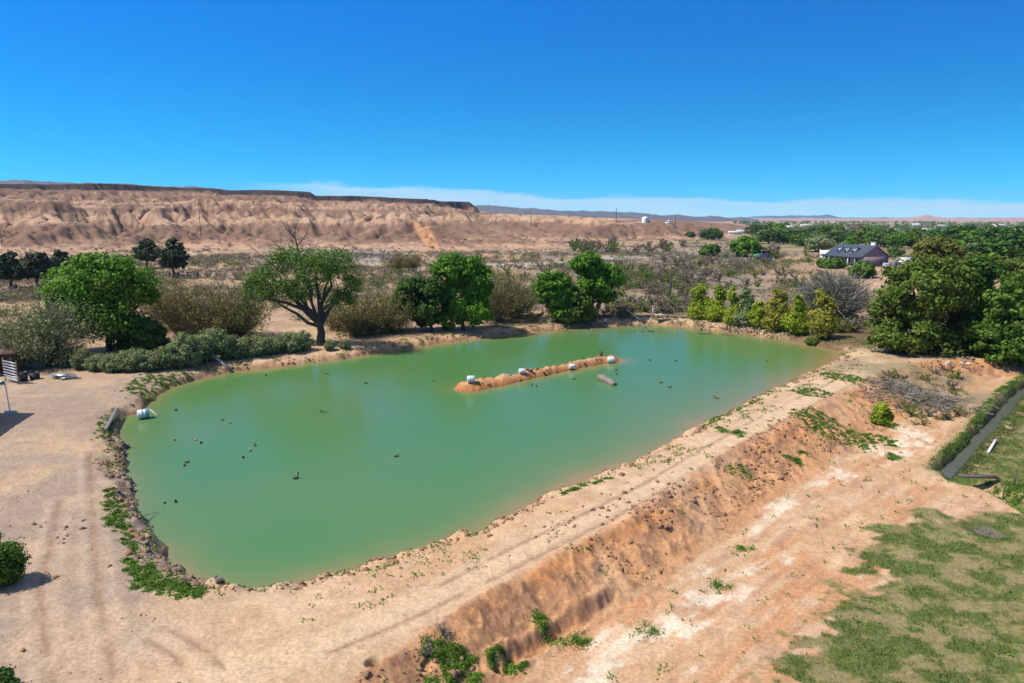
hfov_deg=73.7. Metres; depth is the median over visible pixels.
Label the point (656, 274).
desert shrub
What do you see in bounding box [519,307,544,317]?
desert shrub
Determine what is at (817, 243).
field tree
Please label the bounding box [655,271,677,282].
desert shrub
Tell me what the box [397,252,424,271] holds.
wispy bush
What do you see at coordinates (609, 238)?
desert shrub
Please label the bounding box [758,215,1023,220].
pink mountain range
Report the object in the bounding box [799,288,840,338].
sapling
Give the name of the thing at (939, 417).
desert shrub
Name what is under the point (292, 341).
sage shrub
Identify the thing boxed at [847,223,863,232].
field tree
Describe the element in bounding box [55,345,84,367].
sage shrub
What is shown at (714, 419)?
weed patch
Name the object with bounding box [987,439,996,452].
white pipe
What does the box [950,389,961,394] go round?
desert shrub
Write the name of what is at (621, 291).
desert shrub
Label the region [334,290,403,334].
wispy bush
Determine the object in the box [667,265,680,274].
desert shrub
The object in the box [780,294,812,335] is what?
sapling
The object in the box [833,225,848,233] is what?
town tree
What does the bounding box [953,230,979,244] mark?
town tree
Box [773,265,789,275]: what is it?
desert shrub
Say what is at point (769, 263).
desert shrub
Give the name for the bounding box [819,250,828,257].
garage
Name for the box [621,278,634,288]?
desert shrub
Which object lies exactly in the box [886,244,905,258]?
town tree
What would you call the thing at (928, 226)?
distant woods
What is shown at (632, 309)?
desert shrub
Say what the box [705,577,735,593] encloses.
weed patch
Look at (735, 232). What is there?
town house
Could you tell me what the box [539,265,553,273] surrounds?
desert shrub
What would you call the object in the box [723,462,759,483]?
weed patch
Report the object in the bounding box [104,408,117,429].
board
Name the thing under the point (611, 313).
desert shrub
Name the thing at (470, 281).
tall leafy tree
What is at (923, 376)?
desert shrub
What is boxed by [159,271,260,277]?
post fence
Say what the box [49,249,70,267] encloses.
pine tree
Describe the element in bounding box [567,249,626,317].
leaning tree
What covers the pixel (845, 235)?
town tree
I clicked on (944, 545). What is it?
grass
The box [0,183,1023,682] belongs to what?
ground
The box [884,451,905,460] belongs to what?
weed patch
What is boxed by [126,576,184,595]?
weed patch
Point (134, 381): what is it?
weed patch
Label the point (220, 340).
sage shrub
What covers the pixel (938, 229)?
town tree
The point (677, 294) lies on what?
desert shrub
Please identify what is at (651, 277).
desert shrub
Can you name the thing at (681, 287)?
desert shrub
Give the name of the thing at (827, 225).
town tree
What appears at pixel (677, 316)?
timber beam
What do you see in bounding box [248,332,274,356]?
sage shrub
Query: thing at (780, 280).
desert shrub
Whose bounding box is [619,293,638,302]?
desert shrub
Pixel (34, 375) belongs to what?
black barrel
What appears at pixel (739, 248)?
field tree
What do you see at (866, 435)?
weed patch
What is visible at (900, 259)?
town house
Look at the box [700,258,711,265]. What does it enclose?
desert shrub
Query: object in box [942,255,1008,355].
shade tree
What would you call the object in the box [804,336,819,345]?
green bush
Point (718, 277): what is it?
desert shrub
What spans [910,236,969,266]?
yellowing tree
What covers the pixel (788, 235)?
town tree
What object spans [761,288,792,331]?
sapling
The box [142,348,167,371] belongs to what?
sage shrub
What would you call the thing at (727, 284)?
desert shrub
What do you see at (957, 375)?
desert shrub
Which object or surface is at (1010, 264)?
olive tree
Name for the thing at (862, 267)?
field tree
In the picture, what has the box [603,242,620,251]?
desert shrub
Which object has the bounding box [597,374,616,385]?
floating log
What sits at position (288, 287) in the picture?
old cottonwood tree
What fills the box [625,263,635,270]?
desert shrub
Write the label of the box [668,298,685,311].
desert shrub
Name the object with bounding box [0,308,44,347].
palo verde tree
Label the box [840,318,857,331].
desert shrub
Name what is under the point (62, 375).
scrap pile
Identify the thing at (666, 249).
desert shrub
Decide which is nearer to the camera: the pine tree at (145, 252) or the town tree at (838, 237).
the pine tree at (145, 252)
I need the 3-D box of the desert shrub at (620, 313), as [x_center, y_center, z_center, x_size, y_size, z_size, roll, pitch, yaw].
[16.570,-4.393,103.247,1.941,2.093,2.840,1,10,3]
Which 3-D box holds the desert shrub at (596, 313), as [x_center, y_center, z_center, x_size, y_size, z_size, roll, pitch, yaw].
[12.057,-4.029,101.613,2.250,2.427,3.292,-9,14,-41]
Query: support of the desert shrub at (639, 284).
on the ground at (80, 619)
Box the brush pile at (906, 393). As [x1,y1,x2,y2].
[827,372,997,425]
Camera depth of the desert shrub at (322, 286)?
141.91 m
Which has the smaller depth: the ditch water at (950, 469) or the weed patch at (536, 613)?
the weed patch at (536, 613)
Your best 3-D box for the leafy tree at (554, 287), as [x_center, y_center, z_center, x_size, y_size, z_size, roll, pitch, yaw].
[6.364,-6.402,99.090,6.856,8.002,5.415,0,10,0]
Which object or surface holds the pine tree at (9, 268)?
on the ground at (80, 619)
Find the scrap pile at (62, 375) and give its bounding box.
[49,373,81,378]
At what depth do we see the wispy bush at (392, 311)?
88.31 m
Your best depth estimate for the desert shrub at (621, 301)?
111.68 m
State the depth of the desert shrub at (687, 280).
152.46 m
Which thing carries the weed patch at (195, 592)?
on the ground at (80, 619)
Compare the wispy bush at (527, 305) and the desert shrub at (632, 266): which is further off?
the desert shrub at (632, 266)
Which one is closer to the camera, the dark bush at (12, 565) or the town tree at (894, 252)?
the dark bush at (12, 565)
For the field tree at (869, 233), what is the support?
on the ground at (80, 619)
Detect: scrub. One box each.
[0,189,758,277]
[0,249,799,340]
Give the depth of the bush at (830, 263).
191.69 m
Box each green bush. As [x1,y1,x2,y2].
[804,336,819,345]
[869,402,894,424]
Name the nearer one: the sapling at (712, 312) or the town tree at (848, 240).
the sapling at (712, 312)
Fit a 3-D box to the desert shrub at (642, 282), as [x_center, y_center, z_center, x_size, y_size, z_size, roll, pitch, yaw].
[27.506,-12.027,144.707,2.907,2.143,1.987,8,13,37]
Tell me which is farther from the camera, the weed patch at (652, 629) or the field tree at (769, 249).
the field tree at (769, 249)
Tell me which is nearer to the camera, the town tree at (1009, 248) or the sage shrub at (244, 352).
the sage shrub at (244, 352)
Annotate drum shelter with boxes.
[137,408,148,418]
[467,376,474,381]
[518,368,525,373]
[569,364,574,368]
[607,357,614,362]
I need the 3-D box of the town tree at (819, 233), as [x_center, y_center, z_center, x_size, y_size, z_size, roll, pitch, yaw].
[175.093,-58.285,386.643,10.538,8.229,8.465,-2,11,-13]
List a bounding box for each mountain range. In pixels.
[0,180,757,221]
[735,214,886,217]
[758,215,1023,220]
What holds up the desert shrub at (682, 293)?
on the ground at (80, 619)
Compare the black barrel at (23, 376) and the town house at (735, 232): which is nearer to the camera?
the black barrel at (23, 376)
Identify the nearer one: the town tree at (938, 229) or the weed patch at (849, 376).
the weed patch at (849, 376)
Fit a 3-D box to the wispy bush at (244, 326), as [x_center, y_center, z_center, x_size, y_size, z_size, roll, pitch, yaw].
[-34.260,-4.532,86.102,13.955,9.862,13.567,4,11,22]
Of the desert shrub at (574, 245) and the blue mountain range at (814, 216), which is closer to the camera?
the desert shrub at (574, 245)
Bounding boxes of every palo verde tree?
[0,287,114,369]
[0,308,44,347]
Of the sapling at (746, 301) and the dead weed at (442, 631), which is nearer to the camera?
the dead weed at (442, 631)
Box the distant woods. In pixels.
[733,220,1023,237]
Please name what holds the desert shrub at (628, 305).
on the ground at (80, 619)
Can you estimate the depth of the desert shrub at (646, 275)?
156.22 m
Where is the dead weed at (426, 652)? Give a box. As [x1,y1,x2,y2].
[413,638,437,655]
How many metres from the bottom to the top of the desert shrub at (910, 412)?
1.478 m
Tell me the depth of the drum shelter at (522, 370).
67.86 m
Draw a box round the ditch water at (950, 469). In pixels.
[940,388,1023,478]
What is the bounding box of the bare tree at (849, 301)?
[787,263,877,319]
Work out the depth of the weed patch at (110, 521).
34.75 m
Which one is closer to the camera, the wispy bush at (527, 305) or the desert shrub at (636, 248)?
the wispy bush at (527, 305)
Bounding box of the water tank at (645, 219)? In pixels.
[642,216,647,222]
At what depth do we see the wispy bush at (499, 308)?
97.41 m
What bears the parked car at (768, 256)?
on the ground at (80, 619)
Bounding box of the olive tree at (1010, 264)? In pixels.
[961,251,1023,289]
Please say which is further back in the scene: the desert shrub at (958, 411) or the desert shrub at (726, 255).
the desert shrub at (726, 255)
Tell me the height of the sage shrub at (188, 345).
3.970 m
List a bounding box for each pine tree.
[0,251,27,285]
[17,251,64,286]
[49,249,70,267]
[131,238,158,266]
[153,237,192,276]
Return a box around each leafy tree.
[33,248,164,350]
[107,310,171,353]
[428,250,497,330]
[532,270,577,322]
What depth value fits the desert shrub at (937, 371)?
69.72 m
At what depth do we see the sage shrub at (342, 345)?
79.35 m
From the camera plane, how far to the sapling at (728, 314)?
96.80 m
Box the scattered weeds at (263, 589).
[91,315,1023,682]
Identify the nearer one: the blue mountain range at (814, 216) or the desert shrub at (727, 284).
the desert shrub at (727, 284)
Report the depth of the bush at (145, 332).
76.65 m
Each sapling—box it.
[684,283,712,318]
[703,284,727,321]
[720,285,743,325]
[731,286,765,325]
[744,300,766,329]
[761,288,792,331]
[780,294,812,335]
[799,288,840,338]
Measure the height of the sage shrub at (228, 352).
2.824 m
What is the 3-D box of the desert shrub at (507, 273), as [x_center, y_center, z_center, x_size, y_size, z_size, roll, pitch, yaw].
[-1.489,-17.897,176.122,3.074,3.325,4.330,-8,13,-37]
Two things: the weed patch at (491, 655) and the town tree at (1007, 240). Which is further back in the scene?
the town tree at (1007, 240)
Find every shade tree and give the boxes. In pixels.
[861,254,986,358]
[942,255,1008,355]
[967,269,1023,365]
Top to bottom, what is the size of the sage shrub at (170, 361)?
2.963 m
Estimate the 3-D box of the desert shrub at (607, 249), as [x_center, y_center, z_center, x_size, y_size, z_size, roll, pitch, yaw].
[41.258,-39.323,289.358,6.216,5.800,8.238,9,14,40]
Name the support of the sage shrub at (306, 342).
on the ground at (80, 619)
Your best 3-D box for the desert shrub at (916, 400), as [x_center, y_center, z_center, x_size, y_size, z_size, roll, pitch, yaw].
[35.974,4.968,60.257,1.541,1.325,2.262,-3,11,-14]
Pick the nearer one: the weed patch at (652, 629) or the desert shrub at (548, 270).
the weed patch at (652, 629)
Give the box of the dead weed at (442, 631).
[434,619,453,639]
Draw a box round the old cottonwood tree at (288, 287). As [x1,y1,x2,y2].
[237,217,365,345]
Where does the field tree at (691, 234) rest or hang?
on the ground at (80, 619)
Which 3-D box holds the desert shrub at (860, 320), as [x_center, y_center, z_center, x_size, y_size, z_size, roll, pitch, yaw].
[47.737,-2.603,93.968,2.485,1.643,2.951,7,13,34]
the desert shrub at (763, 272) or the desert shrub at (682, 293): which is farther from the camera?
the desert shrub at (763, 272)
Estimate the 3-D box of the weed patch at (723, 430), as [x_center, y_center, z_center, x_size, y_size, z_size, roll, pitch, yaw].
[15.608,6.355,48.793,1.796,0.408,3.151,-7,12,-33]
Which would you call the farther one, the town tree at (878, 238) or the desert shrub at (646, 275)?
the town tree at (878, 238)
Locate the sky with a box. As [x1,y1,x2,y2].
[0,0,1023,217]
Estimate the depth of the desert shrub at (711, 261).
218.18 m
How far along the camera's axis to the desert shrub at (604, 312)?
104.05 m
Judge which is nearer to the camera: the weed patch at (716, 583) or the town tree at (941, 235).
the weed patch at (716, 583)
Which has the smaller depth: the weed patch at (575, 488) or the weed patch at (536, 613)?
the weed patch at (536, 613)
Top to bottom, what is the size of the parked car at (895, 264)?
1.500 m
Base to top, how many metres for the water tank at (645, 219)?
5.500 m
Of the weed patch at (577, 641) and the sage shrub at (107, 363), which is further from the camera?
the sage shrub at (107, 363)
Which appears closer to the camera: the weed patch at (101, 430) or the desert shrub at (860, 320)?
the weed patch at (101, 430)
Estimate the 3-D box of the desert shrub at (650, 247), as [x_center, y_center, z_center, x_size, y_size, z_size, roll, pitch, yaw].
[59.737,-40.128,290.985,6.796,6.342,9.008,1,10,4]
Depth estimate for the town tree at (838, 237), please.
379.70 m
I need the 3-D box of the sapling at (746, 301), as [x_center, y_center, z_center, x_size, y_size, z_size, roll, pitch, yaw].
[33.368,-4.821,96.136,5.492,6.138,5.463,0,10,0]
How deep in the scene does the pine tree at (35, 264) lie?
152.62 m
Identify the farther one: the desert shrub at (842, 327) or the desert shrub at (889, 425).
the desert shrub at (842, 327)
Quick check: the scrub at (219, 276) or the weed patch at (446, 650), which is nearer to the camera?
the weed patch at (446, 650)
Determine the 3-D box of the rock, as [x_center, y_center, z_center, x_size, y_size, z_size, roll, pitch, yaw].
[-12.447,10.165,29.017,0.334,0.360,0.388,-5,12,-26]
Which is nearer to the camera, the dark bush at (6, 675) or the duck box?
the dark bush at (6, 675)
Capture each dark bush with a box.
[0,532,31,585]
[0,664,20,682]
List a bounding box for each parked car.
[757,253,773,258]
[890,262,900,266]
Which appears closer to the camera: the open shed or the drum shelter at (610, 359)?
the open shed
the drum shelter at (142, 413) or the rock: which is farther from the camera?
the drum shelter at (142, 413)
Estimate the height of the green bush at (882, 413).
2.260 m
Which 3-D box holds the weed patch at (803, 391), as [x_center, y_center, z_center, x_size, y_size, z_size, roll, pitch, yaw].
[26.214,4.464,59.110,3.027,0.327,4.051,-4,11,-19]
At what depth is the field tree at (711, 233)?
470.06 m
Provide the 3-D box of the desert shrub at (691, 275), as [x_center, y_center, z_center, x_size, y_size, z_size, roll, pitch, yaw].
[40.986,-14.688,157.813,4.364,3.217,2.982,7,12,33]
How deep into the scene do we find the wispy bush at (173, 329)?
84.35 m
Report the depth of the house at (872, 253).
207.65 m
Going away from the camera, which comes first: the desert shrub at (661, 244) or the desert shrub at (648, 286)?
the desert shrub at (648, 286)
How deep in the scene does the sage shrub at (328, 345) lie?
78.39 m
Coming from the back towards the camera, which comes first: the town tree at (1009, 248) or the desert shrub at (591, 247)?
the desert shrub at (591, 247)
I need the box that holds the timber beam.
[658,313,686,317]
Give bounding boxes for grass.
[749,376,1023,682]
[932,370,1023,459]
[951,404,1023,484]
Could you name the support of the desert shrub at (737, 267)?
on the ground at (80, 619)
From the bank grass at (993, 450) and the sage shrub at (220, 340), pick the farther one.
the sage shrub at (220, 340)
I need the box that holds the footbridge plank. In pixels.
[957,474,998,478]
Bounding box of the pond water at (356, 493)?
[119,324,841,587]
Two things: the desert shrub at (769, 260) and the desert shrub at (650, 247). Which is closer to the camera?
the desert shrub at (769, 260)
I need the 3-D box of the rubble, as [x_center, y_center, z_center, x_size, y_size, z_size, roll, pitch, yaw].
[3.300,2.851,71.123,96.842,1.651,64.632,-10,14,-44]
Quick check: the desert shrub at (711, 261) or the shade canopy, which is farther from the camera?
the desert shrub at (711, 261)
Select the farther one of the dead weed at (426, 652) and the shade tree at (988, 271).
the shade tree at (988, 271)
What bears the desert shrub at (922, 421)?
on the ground at (80, 619)
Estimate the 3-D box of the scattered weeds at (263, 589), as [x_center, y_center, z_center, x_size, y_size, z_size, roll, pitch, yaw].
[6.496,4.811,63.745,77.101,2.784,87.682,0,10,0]
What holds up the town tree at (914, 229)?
on the ground at (80, 619)
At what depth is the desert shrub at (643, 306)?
108.67 m
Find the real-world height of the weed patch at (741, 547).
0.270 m
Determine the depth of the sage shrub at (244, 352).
74.07 m
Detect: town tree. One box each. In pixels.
[753,223,786,243]
[765,222,791,242]
[772,229,793,243]
[789,227,805,235]
[793,227,809,234]
[805,226,819,232]
[813,224,840,236]
[814,231,825,235]
[820,227,832,234]
[825,229,845,244]
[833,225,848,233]
[842,233,852,240]
[843,237,857,244]
[845,235,861,244]
[854,225,876,244]
[868,228,897,246]
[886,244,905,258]
[905,230,921,247]
[910,227,924,236]
[921,228,941,237]
[921,230,941,239]
[934,233,950,238]
[939,225,971,239]
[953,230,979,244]
[958,223,983,234]
[960,236,995,253]
[976,224,1016,243]
[976,225,1023,257]
[992,229,1022,257]
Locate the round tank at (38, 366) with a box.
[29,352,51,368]
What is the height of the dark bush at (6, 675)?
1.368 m
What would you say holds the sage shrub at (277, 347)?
on the ground at (80, 619)
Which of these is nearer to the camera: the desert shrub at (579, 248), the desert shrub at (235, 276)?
the desert shrub at (235, 276)
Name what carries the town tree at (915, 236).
on the ground at (80, 619)
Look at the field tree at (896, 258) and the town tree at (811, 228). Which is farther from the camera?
the town tree at (811, 228)
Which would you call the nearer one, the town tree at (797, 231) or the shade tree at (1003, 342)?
the shade tree at (1003, 342)
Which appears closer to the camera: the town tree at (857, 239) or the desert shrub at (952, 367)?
the desert shrub at (952, 367)
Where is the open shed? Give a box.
[0,348,29,375]
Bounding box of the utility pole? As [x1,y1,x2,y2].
[665,262,677,290]
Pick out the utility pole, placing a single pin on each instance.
(671, 264)
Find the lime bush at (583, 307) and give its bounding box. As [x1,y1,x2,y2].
[558,284,596,323]
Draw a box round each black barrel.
[19,371,27,381]
[29,372,39,379]
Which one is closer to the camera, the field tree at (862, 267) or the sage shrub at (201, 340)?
the sage shrub at (201, 340)
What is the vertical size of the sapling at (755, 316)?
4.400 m
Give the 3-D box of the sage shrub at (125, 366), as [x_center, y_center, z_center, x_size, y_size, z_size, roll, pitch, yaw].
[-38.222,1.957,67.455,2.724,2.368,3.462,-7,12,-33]
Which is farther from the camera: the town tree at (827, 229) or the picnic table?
the town tree at (827, 229)
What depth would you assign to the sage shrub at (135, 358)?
66.88 m
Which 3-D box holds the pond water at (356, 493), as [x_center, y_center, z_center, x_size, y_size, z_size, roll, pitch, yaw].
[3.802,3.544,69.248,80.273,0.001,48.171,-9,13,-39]
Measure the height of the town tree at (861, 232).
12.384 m
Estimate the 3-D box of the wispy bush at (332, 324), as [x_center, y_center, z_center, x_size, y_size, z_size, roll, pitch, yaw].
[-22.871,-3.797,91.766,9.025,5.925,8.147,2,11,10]
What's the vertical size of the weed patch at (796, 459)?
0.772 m
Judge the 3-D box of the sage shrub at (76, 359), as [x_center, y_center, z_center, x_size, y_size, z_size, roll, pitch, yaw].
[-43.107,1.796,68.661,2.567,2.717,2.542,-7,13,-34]
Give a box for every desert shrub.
[230,272,242,279]
[318,280,334,289]
[395,268,404,276]
[501,266,513,276]
[513,262,521,268]
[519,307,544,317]
[524,312,534,321]
[528,313,543,320]
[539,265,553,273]
[568,237,581,246]
[569,241,577,250]
[572,240,595,251]
[582,241,602,251]
[586,307,602,320]
[598,307,610,316]
[601,243,616,252]
[603,234,617,244]
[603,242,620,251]
[605,308,614,316]
[608,240,625,248]
[609,297,626,307]
[610,294,627,308]
[614,287,627,296]
[616,306,627,319]
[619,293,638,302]
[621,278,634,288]
[621,302,631,311]
[623,307,636,316]
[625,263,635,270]
[629,242,642,252]
[630,296,651,310]
[634,281,642,288]
[636,279,647,288]
[638,269,654,280]
[639,299,650,311]
[641,276,653,284]
[644,241,659,251]
[644,289,663,303]
[645,282,668,294]
[646,282,659,292]
[647,299,679,313]
[650,269,668,276]
[654,294,674,304]
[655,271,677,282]
[655,296,680,313]
[657,239,667,248]
[660,244,674,251]
[663,289,680,299]
[666,277,689,289]
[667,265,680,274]
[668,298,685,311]
[675,283,688,291]
[679,286,691,296]
[680,263,694,271]
[681,272,697,281]
[681,295,691,303]
[683,274,696,284]
[691,269,709,278]
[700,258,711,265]
[708,258,719,264]
[708,270,725,281]
[715,280,733,288]
[720,252,730,258]
[733,262,743,269]
[740,277,753,289]
[750,270,758,277]
[751,254,766,261]
[752,278,762,286]
[756,268,768,275]
[760,257,773,264]
[762,261,772,268]
[772,252,779,258]
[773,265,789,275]
[774,272,795,286]
[791,276,806,287]
[800,255,813,262]
[834,318,856,332]
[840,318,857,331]
[841,317,867,332]
[848,322,861,332]
[854,318,866,327]
[881,372,896,380]
[881,382,891,389]
[884,418,898,427]
[889,367,907,378]
[899,398,913,408]
[901,402,922,416]
[909,392,932,404]
[910,414,933,425]
[913,371,939,381]
[923,406,939,416]
[929,366,942,373]
[931,411,951,419]
[932,393,950,403]
[935,360,955,371]
[937,403,954,418]
[944,368,963,378]
[945,378,963,390]
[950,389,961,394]
[951,403,973,416]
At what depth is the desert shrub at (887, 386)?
61.71 m
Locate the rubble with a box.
[2,320,983,682]
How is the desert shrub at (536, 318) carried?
on the ground at (80, 619)
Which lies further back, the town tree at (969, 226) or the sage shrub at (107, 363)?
the town tree at (969, 226)
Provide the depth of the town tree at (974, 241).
233.66 m
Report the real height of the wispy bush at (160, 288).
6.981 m
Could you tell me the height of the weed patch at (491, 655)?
0.892 m
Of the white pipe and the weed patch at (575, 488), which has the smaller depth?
the weed patch at (575, 488)
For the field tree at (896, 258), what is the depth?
231.03 m
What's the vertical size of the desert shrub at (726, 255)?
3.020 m
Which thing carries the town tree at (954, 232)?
on the ground at (80, 619)
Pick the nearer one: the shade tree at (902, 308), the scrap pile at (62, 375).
the scrap pile at (62, 375)
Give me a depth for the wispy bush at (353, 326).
85.50 m
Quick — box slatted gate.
[2,357,19,384]
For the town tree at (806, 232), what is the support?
on the ground at (80, 619)
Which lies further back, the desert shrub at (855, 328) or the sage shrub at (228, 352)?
the desert shrub at (855, 328)
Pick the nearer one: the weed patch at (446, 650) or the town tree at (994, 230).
the weed patch at (446, 650)
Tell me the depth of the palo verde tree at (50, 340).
68.81 m
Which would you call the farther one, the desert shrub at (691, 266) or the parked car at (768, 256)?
the parked car at (768, 256)
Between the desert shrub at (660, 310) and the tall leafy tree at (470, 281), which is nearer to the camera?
the tall leafy tree at (470, 281)
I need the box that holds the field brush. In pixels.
[0,249,815,339]
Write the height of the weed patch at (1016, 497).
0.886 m
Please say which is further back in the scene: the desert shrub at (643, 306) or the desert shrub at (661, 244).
the desert shrub at (661, 244)
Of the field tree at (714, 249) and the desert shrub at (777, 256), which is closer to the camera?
the desert shrub at (777, 256)
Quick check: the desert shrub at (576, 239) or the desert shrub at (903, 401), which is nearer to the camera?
the desert shrub at (903, 401)
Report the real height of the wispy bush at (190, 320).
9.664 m
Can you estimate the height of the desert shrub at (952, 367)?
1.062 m
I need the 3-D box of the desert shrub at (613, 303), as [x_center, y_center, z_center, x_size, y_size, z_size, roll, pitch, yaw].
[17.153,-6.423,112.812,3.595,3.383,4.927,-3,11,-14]
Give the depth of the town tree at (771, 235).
389.06 m
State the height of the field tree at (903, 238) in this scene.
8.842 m
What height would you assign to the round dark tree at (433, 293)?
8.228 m
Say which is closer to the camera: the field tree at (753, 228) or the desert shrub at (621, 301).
the desert shrub at (621, 301)
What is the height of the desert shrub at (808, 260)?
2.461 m
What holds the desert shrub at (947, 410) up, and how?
on the ground at (80, 619)
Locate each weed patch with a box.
[92,417,119,438]
[96,486,141,550]
[115,372,180,406]
[118,557,209,600]
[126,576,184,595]
[164,369,195,384]
[412,634,484,682]
[482,643,530,678]
[527,607,555,645]
[541,623,600,655]
[555,477,614,496]
[634,617,671,646]
[702,391,771,426]
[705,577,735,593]
[714,426,747,437]
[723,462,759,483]
[732,544,757,552]
[781,450,807,466]
[788,406,878,452]
[792,388,833,397]
[813,370,872,382]
[857,433,901,446]
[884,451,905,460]
[982,478,1023,505]
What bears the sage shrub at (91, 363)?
on the ground at (80, 619)
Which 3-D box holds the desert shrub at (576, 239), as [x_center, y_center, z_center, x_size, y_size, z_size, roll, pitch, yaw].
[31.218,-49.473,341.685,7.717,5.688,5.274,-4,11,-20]
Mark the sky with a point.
(696, 108)
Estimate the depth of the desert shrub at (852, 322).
89.88 m
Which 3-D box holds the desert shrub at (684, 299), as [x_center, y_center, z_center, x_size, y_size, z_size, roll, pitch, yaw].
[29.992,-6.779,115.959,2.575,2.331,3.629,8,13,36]
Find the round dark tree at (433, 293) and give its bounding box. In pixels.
[387,272,449,330]
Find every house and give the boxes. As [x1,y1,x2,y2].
[728,231,742,234]
[822,242,890,265]
[896,257,911,265]
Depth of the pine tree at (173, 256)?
170.35 m
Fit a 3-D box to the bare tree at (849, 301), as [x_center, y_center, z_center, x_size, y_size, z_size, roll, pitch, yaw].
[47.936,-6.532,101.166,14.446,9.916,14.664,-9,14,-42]
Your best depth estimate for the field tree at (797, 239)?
354.75 m
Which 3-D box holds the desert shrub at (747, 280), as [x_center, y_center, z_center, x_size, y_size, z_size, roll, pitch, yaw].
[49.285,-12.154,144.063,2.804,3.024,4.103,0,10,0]
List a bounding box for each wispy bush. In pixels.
[127,275,185,317]
[138,276,230,336]
[143,267,268,336]
[174,266,286,338]
[308,300,359,330]
[330,294,381,336]
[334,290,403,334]
[350,286,429,332]
[382,251,405,270]
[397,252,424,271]
[487,263,541,322]
[490,265,543,317]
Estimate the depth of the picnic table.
102.06 m
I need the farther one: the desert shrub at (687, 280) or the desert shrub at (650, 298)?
the desert shrub at (687, 280)
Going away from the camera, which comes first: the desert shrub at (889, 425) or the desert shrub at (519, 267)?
the desert shrub at (889, 425)
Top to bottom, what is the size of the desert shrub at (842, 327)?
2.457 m
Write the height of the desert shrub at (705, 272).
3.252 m
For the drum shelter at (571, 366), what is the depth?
71.81 m
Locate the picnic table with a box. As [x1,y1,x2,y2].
[653,314,668,320]
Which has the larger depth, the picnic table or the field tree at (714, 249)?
the field tree at (714, 249)
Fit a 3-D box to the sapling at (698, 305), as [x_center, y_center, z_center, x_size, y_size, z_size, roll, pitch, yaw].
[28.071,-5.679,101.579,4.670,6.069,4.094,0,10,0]
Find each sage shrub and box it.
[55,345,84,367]
[68,346,95,369]
[81,352,104,371]
[97,352,121,372]
[112,349,136,372]
[124,347,152,372]
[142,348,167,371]
[153,341,187,368]
[167,331,205,367]
[181,331,217,362]
[197,325,237,360]
[218,334,246,359]
[233,336,257,358]
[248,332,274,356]
[265,335,287,353]
[277,330,303,353]
[297,330,314,350]
[324,338,335,350]
[338,340,351,348]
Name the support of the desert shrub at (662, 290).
on the ground at (80, 619)
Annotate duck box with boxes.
[196,343,231,369]
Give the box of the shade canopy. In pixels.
[0,380,16,413]
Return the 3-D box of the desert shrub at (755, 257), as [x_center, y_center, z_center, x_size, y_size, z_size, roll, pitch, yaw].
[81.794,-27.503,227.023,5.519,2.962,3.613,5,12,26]
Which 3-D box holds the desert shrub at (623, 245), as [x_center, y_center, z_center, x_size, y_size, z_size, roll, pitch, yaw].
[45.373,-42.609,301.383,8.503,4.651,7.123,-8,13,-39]
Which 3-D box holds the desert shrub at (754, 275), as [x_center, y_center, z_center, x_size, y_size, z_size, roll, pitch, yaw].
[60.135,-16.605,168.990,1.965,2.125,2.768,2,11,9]
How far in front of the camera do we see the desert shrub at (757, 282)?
149.63 m
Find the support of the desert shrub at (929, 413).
on the ground at (80, 619)
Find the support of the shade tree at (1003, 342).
on the ground at (80, 619)
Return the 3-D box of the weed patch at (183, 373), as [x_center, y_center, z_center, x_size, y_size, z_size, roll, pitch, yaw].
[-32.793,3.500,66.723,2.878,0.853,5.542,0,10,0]
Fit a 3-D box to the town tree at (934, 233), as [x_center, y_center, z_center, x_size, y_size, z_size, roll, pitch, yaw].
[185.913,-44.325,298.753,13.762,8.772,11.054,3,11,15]
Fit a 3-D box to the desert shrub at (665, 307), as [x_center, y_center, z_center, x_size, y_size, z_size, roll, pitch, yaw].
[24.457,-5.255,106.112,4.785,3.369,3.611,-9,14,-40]
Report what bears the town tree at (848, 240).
on the ground at (80, 619)
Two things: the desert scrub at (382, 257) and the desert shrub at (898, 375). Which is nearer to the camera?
the desert shrub at (898, 375)
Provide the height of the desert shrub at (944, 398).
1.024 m
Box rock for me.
[214,577,222,584]
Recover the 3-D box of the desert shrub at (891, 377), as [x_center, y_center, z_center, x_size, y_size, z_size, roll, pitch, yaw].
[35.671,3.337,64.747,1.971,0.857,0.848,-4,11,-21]
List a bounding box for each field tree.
[685,231,695,236]
[698,227,723,239]
[698,244,721,256]
[728,235,763,256]
[744,223,762,235]
[762,244,780,256]
[789,232,811,245]
[802,234,836,251]
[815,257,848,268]
[846,260,878,277]
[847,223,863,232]
[861,228,889,245]
[881,231,913,246]
[895,255,911,261]
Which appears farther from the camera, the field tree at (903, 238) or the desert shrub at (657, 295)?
the field tree at (903, 238)
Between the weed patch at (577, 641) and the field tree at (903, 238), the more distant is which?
the field tree at (903, 238)
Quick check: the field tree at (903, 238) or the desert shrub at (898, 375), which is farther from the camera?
the field tree at (903, 238)
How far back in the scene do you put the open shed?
68.16 m
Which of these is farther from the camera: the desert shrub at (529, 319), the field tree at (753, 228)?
the field tree at (753, 228)
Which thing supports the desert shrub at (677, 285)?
on the ground at (80, 619)
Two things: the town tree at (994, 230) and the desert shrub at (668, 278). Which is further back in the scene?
the town tree at (994, 230)
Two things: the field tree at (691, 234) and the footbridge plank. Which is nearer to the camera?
the footbridge plank
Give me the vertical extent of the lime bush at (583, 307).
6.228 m
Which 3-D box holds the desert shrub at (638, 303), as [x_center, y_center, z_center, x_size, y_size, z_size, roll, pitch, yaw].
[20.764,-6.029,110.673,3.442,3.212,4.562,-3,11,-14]

